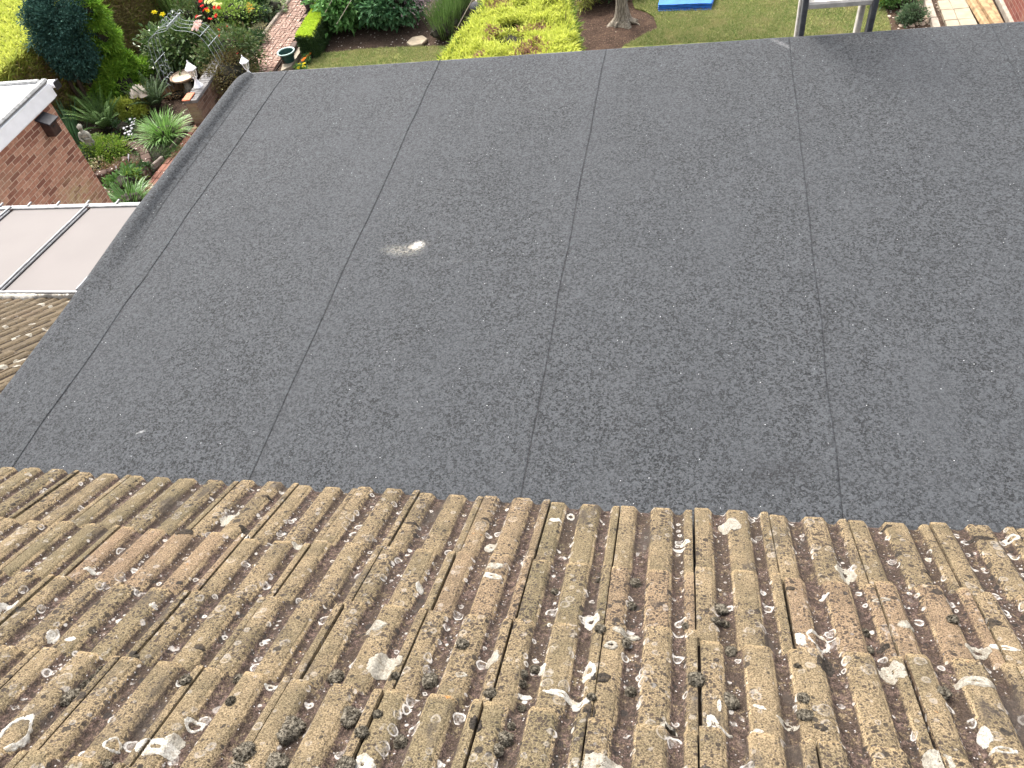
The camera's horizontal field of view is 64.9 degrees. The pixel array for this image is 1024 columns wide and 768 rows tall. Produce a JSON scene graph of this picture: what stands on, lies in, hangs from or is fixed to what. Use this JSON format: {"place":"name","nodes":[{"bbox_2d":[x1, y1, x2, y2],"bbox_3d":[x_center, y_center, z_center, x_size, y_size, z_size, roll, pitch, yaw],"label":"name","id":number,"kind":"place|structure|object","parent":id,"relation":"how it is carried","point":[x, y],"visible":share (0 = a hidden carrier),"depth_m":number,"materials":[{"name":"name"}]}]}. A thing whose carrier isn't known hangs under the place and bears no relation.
{"place":"outdoors","nodes":[
{"label":"outdoors","id":0,"kind":"place"},
{"bbox_2d":[126,151,141,163],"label":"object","id":1,"kind":"structure","parent":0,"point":[138,157],"depth_m":14.55,"materials":[{"name":"soil"}]},
{"bbox_2d":[94,155,139,182],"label":"dry plant","id":2,"kind":"object","parent":1,"relation":"on","point":[108,165],"visible":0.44,"depth_m":14.17,"materials":[{"name":"brown plant"}]},
{"bbox_2d":[141,125,197,195],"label":"side path","id":3,"kind":"structure","parent":0,"point":[157,175],"depth_m":14.23,"materials":[{"name":"red brick"}]},
{"bbox_2d":[183,58,226,126],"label":"brick wall","id":4,"kind":"structure","parent":3,"relation":"on","point":[201,103],"depth_m":14.94,"materials":[{"name":"brick"}]},
{"bbox_2d":[182,92,194,101],"bbox_3d":[-5.900,-5.234,14.683,0.155,0.022,0.270,-1,48,11],"label":"orange tile","id":5,"kind":"object","parent":4,"relation":"on","point":[188,96],"visible":1,"depth_m":14.66,"materials":[{"name":"tile"}]},
{"bbox_2d":[185,60,202,88],"bbox_3d":[-5.849,-5.692,14.758,0.209,0.510,0.214,2,49,13],"label":"lantern","id":6,"kind":"object","parent":4,"relation":"on","point":[189,67],"visible":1,"depth_m":14.76,"materials":[{"name":"white plastic"}]},
{"bbox_2d":[152,0,193,22],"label":"flowering shrub","id":7,"kind":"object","parent":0,"point":[168,2],"depth_m":18.31,"materials":[{"name":"green plant"}]},
{"bbox_2d":[242,0,253,12],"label":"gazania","id":8,"kind":"object","parent":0,"point":[249,8],"visible":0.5,"depth_m":17.62,"materials":[{"name":"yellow plant"}]},
{"bbox_2d":[252,0,307,71],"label":"path","id":9,"kind":"structure","parent":0,"point":[282,31],"depth_m":17.25,"materials":[{"name":"brick"}]},
{"bbox_2d":[263,0,290,36],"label":"path kerb","id":10,"kind":"structure","parent":9,"relation":"on","point":[276,17],"depth_m":17.77,"materials":[{"name":"concrete"}]},
{"bbox_2d":[306,44,449,68],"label":"grass","id":11,"kind":"structure","parent":0,"point":[407,52],"depth_m":15.81,"materials":[{"name":"green plant"}]},
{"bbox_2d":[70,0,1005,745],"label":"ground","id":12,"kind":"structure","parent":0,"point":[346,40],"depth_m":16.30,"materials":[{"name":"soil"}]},
{"bbox_2d":[0,297,70,392],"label":"neighbouring house","id":13,"kind":"structure","parent":12,"relation":"on","point":[25,325],"depth_m":5.17,"materials":[{"name":"tile"}]},
{"bbox_2d":[0,78,112,205],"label":"brick outbuilding","id":14,"kind":"structure","parent":12,"relation":"on","point":[38,166],"depth_m":9.82,"materials":[{"name":"red brick"}]},
{"bbox_2d":[34,112,61,136],"bbox_3d":[-5.669,-3.184,9.885,0.179,0.252,0.200,2,49,13],"label":"nest box","id":15,"kind":"object","parent":14,"relation":"attached to","point":[49,125],"visible":1,"depth_m":9.85,"materials":[{"name":"grey wood"}]},
{"bbox_2d":[13,0,108,106],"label":"cypress","id":16,"kind":"object","parent":12,"relation":"on","point":[54,28],"visible":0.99,"depth_m":14.79,"materials":[{"name":"green plant"}]},
{"bbox_2d":[54,98,78,132],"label":"iris","id":17,"kind":"object","parent":12,"relation":"on","point":[60,115],"visible":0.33,"depth_m":15.48,"materials":[{"name":"green plant"}]},
{"bbox_2d":[0,199,139,299],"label":"conservatory","id":18,"kind":"object","parent":12,"relation":"on","point":[58,250],"visible":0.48,"depth_m":6.74,"materials":[{"name":"metal"}]},
{"bbox_2d":[59,107,87,146],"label":"iris","id":19,"kind":"object","parent":12,"relation":"on","point":[73,125],"visible":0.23,"depth_m":14.98,"materials":[{"name":"green plant"}]},
{"bbox_2d":[0,0,169,119],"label":"conifer hedge","id":20,"kind":"object","parent":12,"relation":"on","point":[17,62],"visible":0.32,"depth_m":15.87,"materials":[{"name":"green plant"}]},
{"bbox_2d":[76,124,96,152],"bbox_3d":[-7.670,-4.389,14.592,0.267,0.698,0.220,2,49,13],"label":"statue","id":21,"kind":"object","parent":12,"relation":"on","point":[84,136],"visible":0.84,"depth_m":14.47,"materials":[{"name":"stone"}]},
{"bbox_2d":[76,141,103,164],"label":"ground cover","id":22,"kind":"object","parent":12,"relation":"on","point":[85,153],"visible":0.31,"depth_m":14.59,"materials":[{"name":"green plant"}]},
{"bbox_2d":[62,87,120,133],"bbox_3d":[-7.850,-5.146,15.181,1.173,0.941,1.198,2,49,13],"label":"fern","id":23,"kind":"object","parent":12,"relation":"on","point":[104,122],"visible":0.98,"depth_m":15.21,"materials":[{"name":"green plant"}]},
{"bbox_2d":[82,89,102,118],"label":"fern","id":24,"kind":"object","parent":12,"relation":"on","point":[98,100],"visible":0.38,"depth_m":15.80,"materials":[{"name":"green plant"}]},
{"bbox_2d":[88,156,108,170],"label":"dry plant","id":25,"kind":"object","parent":12,"relation":"on","point":[98,163],"visible":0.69,"depth_m":14.49,"materials":[{"name":"plant"}]},
{"bbox_2d":[79,129,134,167],"bbox_3d":[-7.474,-4.308,14.698,1.238,0.452,1.107,2,49,13],"label":"ground cover","id":26,"kind":"object","parent":12,"relation":"on","point":[107,144],"visible":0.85,"depth_m":14.61,"materials":[{"name":"green plant"}]},
{"bbox_2d":[95,156,129,181],"bbox_3d":[-7.057,-3.798,14.288,0.278,0.163,0.680,32,61,33],"label":"brick edging","id":27,"kind":"object","parent":12,"relation":"on","point":[99,174],"visible":0.45,"depth_m":14.16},
{"bbox_2d":[70,0,157,110],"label":"thuja","id":28,"kind":"object","parent":12,"relation":"on","point":[121,67],"visible":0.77,"depth_m":15.67,"materials":[{"name":"green plant"}]},
{"bbox_2d":[109,156,122,164],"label":"dry plant","id":29,"kind":"object","parent":12,"relation":"on","point":[117,159],"visible":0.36,"depth_m":14.31,"materials":[{"name":"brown plant"}]},
{"bbox_2d":[109,115,136,138],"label":"flowering plant","id":30,"kind":"object","parent":12,"relation":"on","point":[124,126],"visible":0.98,"depth_m":15.07,"materials":[{"name":"white plant"}]},
{"bbox_2d":[101,160,145,192],"bbox_3d":[-6.689,-3.476,13.780,0.794,0.543,0.780,2,49,13],"label":"leafy plant","id":31,"kind":"object","parent":12,"relation":"on","point":[116,177],"visible":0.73,"depth_m":13.67,"materials":[{"name":"green plant"}]},
{"bbox_2d":[102,175,152,202],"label":"daylily","id":32,"kind":"object","parent":12,"relation":"on","point":[132,195],"visible":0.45,"depth_m":13.41,"materials":[{"name":"green plant"}]},
{"bbox_2d":[109,93,150,121],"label":"golden shrub","id":33,"kind":"object","parent":12,"relation":"on","point":[124,108],"visible":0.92,"depth_m":15.60,"materials":[{"name":"yellow plant"}]},
{"bbox_2d":[116,140,152,186],"bbox_3d":[-6.792,-4.010,14.419,0.632,0.167,1.893,-33,50,-18],"label":"brick edging","id":34,"kind":"object","parent":12,"relation":"on","point":[145,157],"visible":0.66,"depth_m":14.31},
{"bbox_2d":[123,167,149,185],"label":"lime plant","id":35,"kind":"object","parent":12,"relation":"on","point":[135,173],"visible":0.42,"depth_m":13.81,"materials":[{"name":"green plant"}]},
{"bbox_2d":[119,159,154,174],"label":"leafy plant","id":36,"kind":"object","parent":12,"relation":"on","point":[143,164],"visible":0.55,"depth_m":14.01,"materials":[{"name":"green plant"}]},
{"bbox_2d":[130,84,148,111],"bbox_3d":[-7.182,-5.513,15.602,0.403,0.536,0.196,2,49,13],"label":"shell ornament","id":37,"kind":"object","parent":12,"relation":"on","point":[138,94],"visible":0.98,"depth_m":15.46,"materials":[{"name":"beige stone"}]},
{"bbox_2d":[126,81,154,111],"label":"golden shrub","id":38,"kind":"object","parent":12,"relation":"on","point":[148,107],"visible":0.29,"depth_m":15.72,"materials":[{"name":"green plant"}]},
{"bbox_2d":[122,69,170,110],"bbox_3d":[-7.062,-5.647,15.656,0.886,0.670,0.888,-27,49,-13],"label":"fern","id":39,"kind":"object","parent":12,"relation":"on","point":[156,102],"visible":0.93,"depth_m":15.62,"materials":[{"name":"green plant"}]},
{"bbox_2d":[134,156,164,188],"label":"bed kerb","id":40,"kind":"structure","parent":12,"relation":"on","point":[158,161],"depth_m":14.24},
{"bbox_2d":[127,134,184,163],"bbox_3d":[-6.394,-4.239,14.551,1.193,0.221,1.153,2,49,13],"label":"ground cover","id":41,"kind":"object","parent":12,"relation":"on","point":[163,150],"visible":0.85,"depth_m":14.48,"materials":[{"name":"green plant"}]},
{"bbox_2d":[151,6,164,20],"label":"flowering plant","id":42,"kind":"object","parent":12,"relation":"on","point":[161,13],"visible":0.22,"depth_m":17.50,"materials":[{"name":"yellow plant"}]},
{"bbox_2d":[123,108,192,152],"bbox_3d":[-6.437,-4.686,14.766,1.599,0.646,1.475,2,49,13],"label":"daylily","id":43,"kind":"object","parent":12,"relation":"on","point":[159,129],"visible":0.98,"depth_m":14.78,"materials":[{"name":"green plant"}]},
{"bbox_2d":[155,83,192,99],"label":"ground cover","id":44,"kind":"object","parent":12,"relation":"on","point":[176,91],"visible":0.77,"depth_m":16.04,"materials":[{"name":"green plant"}]},
{"bbox_2d":[132,11,216,83],"bbox_3d":[-6.761,-6.802,16.313,2.088,1.308,1.526,2,49,13],"label":"camellia","id":45,"kind":"object","parent":12,"relation":"on","point":[176,46],"visible":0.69,"depth_m":15.99,"materials":[{"name":"green plant"}]},
{"bbox_2d":[148,66,205,89],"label":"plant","id":46,"kind":"object","parent":12,"relation":"on","point":[168,80],"visible":0.15,"depth_m":16.28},
{"bbox_2d":[169,119,193,149],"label":"bed kerb","id":47,"kind":"structure","parent":12,"relation":"on","point":[189,124],"depth_m":14.82,"materials":[{"name":"beige stone"}]},
{"bbox_2d":[170,69,196,94],"bbox_3d":[-6.446,-5.960,15.973,0.545,0.360,0.538,2,49,13],"label":"bird bath","id":48,"kind":"object","parent":12,"relation":"on","point":[184,78],"visible":0.84,"depth_m":15.90,"materials":[{"name":"beige stone"}]},
{"bbox_2d":[169,0,202,30],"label":"rose bush","id":49,"kind":"object","parent":12,"relation":"on","point":[187,14],"visible":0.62,"depth_m":17.49,"materials":[{"name":"green plant"}]},
{"bbox_2d":[148,10,230,95],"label":"rose arch","id":50,"kind":"structure","parent":12,"relation":"on","point":[172,22],"depth_m":15.09,"materials":[{"name":"metal"}]},
{"bbox_2d":[172,0,220,29],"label":"rose bush","id":51,"kind":"object","parent":12,"relation":"on","point":[196,6],"visible":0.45,"depth_m":18.17,"materials":[{"name":"red plant"}]},
{"bbox_2d":[197,0,211,27],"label":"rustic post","id":52,"kind":"object","parent":12,"relation":"on","point":[206,19],"visible":0.58,"depth_m":17.71,"materials":[{"name":"brown wood"}]},
{"bbox_2d":[204,0,221,9],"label":"yarrow","id":53,"kind":"object","parent":12,"relation":"on","point":[214,3],"visible":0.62,"depth_m":16.99,"materials":[{"name":"yellow plant"}]},
{"bbox_2d":[191,0,242,22],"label":"leafy plant","id":54,"kind":"object","parent":12,"relation":"on","point":[210,8],"visible":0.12,"depth_m":18.19,"materials":[{"name":"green plant"}]},
{"bbox_2d":[191,41,261,99],"bbox_3d":[-5.455,-5.988,15.433,1.268,0.953,1.562,2,49,13],"label":"cotoneaster","id":55,"kind":"object","parent":12,"relation":"on","point":[230,73],"visible":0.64,"depth_m":15.33,"materials":[{"name":"green plant"}]},
{"bbox_2d":[190,21,270,72],"bbox_3d":[-5.539,-6.559,15.807,1.466,1.253,1.353,2,49,13],"label":"rose bush","id":56,"kind":"object","parent":12,"relation":"on","point":[229,35],"visible":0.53,"depth_m":15.62,"materials":[{"name":"green plant"}]},
{"bbox_2d":[207,0,266,32],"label":"lime shrub","id":57,"kind":"object","parent":12,"relation":"on","point":[230,11],"visible":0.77,"depth_m":17.51,"materials":[{"name":"green plant"}]},
{"bbox_2d":[238,24,270,48],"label":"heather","id":58,"kind":"object","parent":12,"relation":"on","point":[255,32],"visible":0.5,"depth_m":16.96,"materials":[{"name":"green plant"}]},
{"bbox_2d":[240,2,270,29],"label":"shrub","id":59,"kind":"object","parent":12,"relation":"on","point":[259,18],"visible":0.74,"depth_m":17.61,"materials":[{"name":"green plant"}]},
{"bbox_2d":[248,0,271,14],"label":"leafy plant","id":60,"kind":"object","parent":12,"relation":"on","point":[261,1],"visible":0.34,"depth_m":17.92,"materials":[{"name":"green plant"}]},
{"bbox_2d":[249,20,272,34],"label":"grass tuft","id":61,"kind":"object","parent":12,"relation":"on","point":[261,26],"visible":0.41,"depth_m":17.42,"materials":[{"name":"green plant"}]},
{"bbox_2d":[258,0,287,19],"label":"variegated plant","id":62,"kind":"object","parent":12,"relation":"on","point":[274,6],"visible":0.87,"depth_m":17.95,"materials":[{"name":"green plant"}]},
{"bbox_2d":[282,42,297,63],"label":"path kerb","id":63,"kind":"structure","parent":12,"relation":"on","point":[294,45],"depth_m":16.51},
{"bbox_2d":[281,47,300,70],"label":"stone slab","id":64,"kind":"structure","parent":12,"relation":"on","point":[290,66],"depth_m":16.16,"materials":[{"name":"stone"}]},
{"bbox_2d":[277,47,294,63],"bbox_3d":[-4.504,-6.579,16.156,0.371,0.207,0.371,2,49,13],"label":"plant pot","id":65,"kind":"object","parent":64,"relation":"on","point":[286,54],"visible":1,"depth_m":16.13,"materials":[{"name":"green plastic"}]},
{"bbox_2d":[274,12,308,70],"bbox_3d":[-4.943,-7.577,17.390,0.948,0.040,4.523,-1,48,11],"label":"path bed","id":66,"kind":"object","parent":12,"relation":"on","point":[278,66],"visible":0.15,"depth_m":16.41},
{"bbox_2d":[295,63,302,69],"bbox_3d":[-4.172,-6.204,15.820,0.239,0.209,0.200,-22,48,-9],"label":"marigold","id":67,"kind":"object","parent":12,"relation":"on","point":[299,65],"visible":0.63,"depth_m":15.80,"materials":[{"name":"yellow plant"}]},
{"bbox_2d":[301,53,310,63],"bbox_3d":[-4.090,-6.447,16.060,0.273,0.251,0.220,28,59,31],"label":"marigold","id":68,"kind":"object","parent":12,"relation":"on","point":[306,60],"visible":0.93,"depth_m":16.02,"materials":[{"name":"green plant"}]},
{"bbox_2d":[300,0,315,11],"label":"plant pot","id":69,"kind":"object","parent":12,"relation":"on","point":[307,6],"visible":0.3,"depth_m":17.74,"materials":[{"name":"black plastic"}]},
{"bbox_2d":[294,3,333,57],"bbox_3d":[-3.967,-7.716,16.946,0.478,0.583,2.869,-2,48,10],"label":"box hedge","id":70,"kind":"object","parent":12,"relation":"on","point":[312,31],"visible":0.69,"depth_m":16.17,"materials":[{"name":"green plant"}]},
{"bbox_2d":[300,0,369,38],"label":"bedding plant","id":71,"kind":"object","parent":12,"relation":"on","point":[348,20],"visible":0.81,"depth_m":16.41,"materials":[{"name":"green plant"}]},
{"bbox_2d":[363,14,384,30],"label":"bedding plant","id":72,"kind":"object","parent":12,"relation":"on","point":[379,28],"visible":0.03,"depth_m":16.77,"materials":[{"name":"green plant"}]},
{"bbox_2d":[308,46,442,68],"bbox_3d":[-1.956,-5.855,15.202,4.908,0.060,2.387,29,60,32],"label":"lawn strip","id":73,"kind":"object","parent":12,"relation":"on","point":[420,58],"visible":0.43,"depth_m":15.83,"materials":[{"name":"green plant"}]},
{"bbox_2d":[351,0,429,31],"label":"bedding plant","id":74,"kind":"object","parent":12,"relation":"on","point":[387,13],"visible":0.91,"depth_m":16.22,"materials":[{"name":"green plant"}]},
{"bbox_2d":[407,35,427,46],"bbox_3d":[-1.888,-6.822,16.044,0.422,0.064,0.408,2,49,13],"label":"stepping stone","id":75,"kind":"object","parent":12,"relation":"on","point":[421,40],"visible":1,"depth_m":16.00,"materials":[{"name":"stone"}]},
{"bbox_2d":[393,0,473,40],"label":"lavender","id":76,"kind":"object","parent":12,"relation":"on","point":[446,17],"visible":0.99,"depth_m":15.73,"materials":[{"name":"green plant"}]},
{"bbox_2d":[468,1,481,12],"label":"stone lantern","id":77,"kind":"object","parent":12,"relation":"on","point":[471,6],"visible":0.42,"depth_m":15.95,"materials":[{"name":"grey stone"}]},
{"bbox_2d":[433,0,586,59],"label":"conifer hedge","id":78,"kind":"object","parent":12,"relation":"on","point":[494,28],"visible":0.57,"depth_m":11.93,"materials":[{"name":"green plant"}]},
{"bbox_2d":[0,21,1023,767],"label":"house","id":79,"kind":"structure","parent":12,"relation":"on","point":[516,411],"depth_m":2.55,"materials":[{"name":"concrete"}]},
{"bbox_2d":[572,0,656,50],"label":"bark bed","id":80,"kind":"object","parent":12,"relation":"on","point":[598,34],"visible":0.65,"depth_m":15.15,"materials":[{"name":"brown soil"}]},
{"bbox_2d":[576,0,603,14],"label":"conifer shrub","id":81,"kind":"object","parent":80,"relation":"on","point":[582,6],"visible":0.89,"depth_m":15.73,"materials":[{"name":"green plant"}]},
{"bbox_2d":[607,0,639,28],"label":"tree","id":82,"kind":"object","parent":80,"relation":"on","point":[623,18],"visible":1,"depth_m":15.05,"materials":[{"name":"brown plant"}]},
{"bbox_2d":[622,0,891,47],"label":"lawn","id":83,"kind":"structure","parent":12,"relation":"on","point":[667,32],"depth_m":14.46,"materials":[{"name":"green plant"}]},
{"bbox_2d":[658,0,713,11],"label":"tarpaulin","id":84,"kind":"object","parent":83,"relation":"on","point":[672,5],"visible":1,"depth_m":15.13,"materials":[{"name":"blue plastic"}]},
{"bbox_2d":[794,0,879,36],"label":"ladder","id":85,"kind":"object","parent":12,"relation":"on","point":[804,6],"visible":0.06,"depth_m":3.91,"materials":[{"name":"metal"}]},
{"bbox_2d":[878,0,922,9],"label":"leafy plant","id":86,"kind":"object","parent":12,"relation":"on","point":[892,4],"visible":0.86,"depth_m":13.91,"materials":[{"name":"green plant"}]},
{"bbox_2d":[885,0,930,29],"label":"stony bed","id":87,"kind":"object","parent":12,"relation":"on","point":[892,13],"visible":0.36,"depth_m":13.67,"materials":[{"name":"grey gravel"}]},
{"bbox_2d":[894,0,931,27],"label":"shrub","id":88,"kind":"object","parent":12,"relation":"on","point":[913,12],"visible":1,"depth_m":13.49,"materials":[{"name":"green plant"}]},
{"bbox_2d":[923,0,940,26],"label":"bed kerb","id":89,"kind":"structure","parent":12,"relation":"on","point":[933,20],"depth_m":13.50,"materials":[{"name":"concrete"}]},
{"bbox_2d":[937,0,952,11],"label":"paving slab","id":90,"kind":"structure","parent":12,"relation":"on","point":[944,4],"depth_m":13.84,"materials":[{"name":"stone"}]},
{"bbox_2d":[941,9,956,22],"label":"paving slab","id":91,"kind":"structure","parent":12,"relation":"on","point":[949,14],"depth_m":13.60,"materials":[{"name":"stone"}]},
{"bbox_2d":[944,20,959,25],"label":"paving slab","id":92,"kind":"structure","parent":12,"relation":"on","point":[951,23],"depth_m":13.41,"materials":[{"name":"stone"}]},
{"bbox_2d":[949,0,968,9],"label":"paving slab","id":93,"kind":"structure","parent":12,"relation":"on","point":[958,4],"depth_m":13.78,"materials":[{"name":"stone"}]},
{"bbox_2d":[954,8,973,19],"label":"paving slab","id":94,"kind":"structure","parent":12,"relation":"on","point":[964,13],"depth_m":13.55,"materials":[{"name":"stone"}]},
{"bbox_2d":[958,18,976,24],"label":"paving slab","id":95,"kind":"structure","parent":12,"relation":"on","point":[971,21],"depth_m":13.36,"materials":[{"name":"stone"}]},
{"bbox_2d":[966,0,989,23],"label":"timber beam","id":96,"kind":"structure","parent":12,"relation":"on","point":[977,11],"depth_m":13.35,"materials":[{"name":"brown wood"}]},
{"bbox_2d":[976,0,1000,23],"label":"timber beam","id":97,"kind":"structure","parent":12,"relation":"on","point":[988,12],"depth_m":13.19,"materials":[{"name":"brown wood"}]},
{"bbox_2d":[986,0,1003,22],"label":"timber beam","id":98,"kind":"structure","parent":12,"relation":"on","point":[992,5],"depth_m":13.28,"materials":[{"name":"brown wood"}]},
{"bbox_3d":[-4.517,-5.398,14.941,1.106,0.550,0.272,2,49,13],"label":"low brick wall","id":99,"kind":"object","parent":12,"relation":"on","visible":0},
{"bbox_2d":[240,55,250,72],"bbox_3d":[-4.876,-5.831,14.751,0.169,0.411,0.172,2,49,13],"label":"lantern","id":100,"kind":"object","parent":99,"relation":"on","point":[243,60],"visible":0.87,"depth_m":14.66,"materials":[{"name":"white plastic"}]},
{"bbox_2d":[995,0,1023,22],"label":"brick wall","id":101,"kind":"structure","parent":0,"point":[1011,10],"depth_m":13.03,"materials":[{"name":"brick"}]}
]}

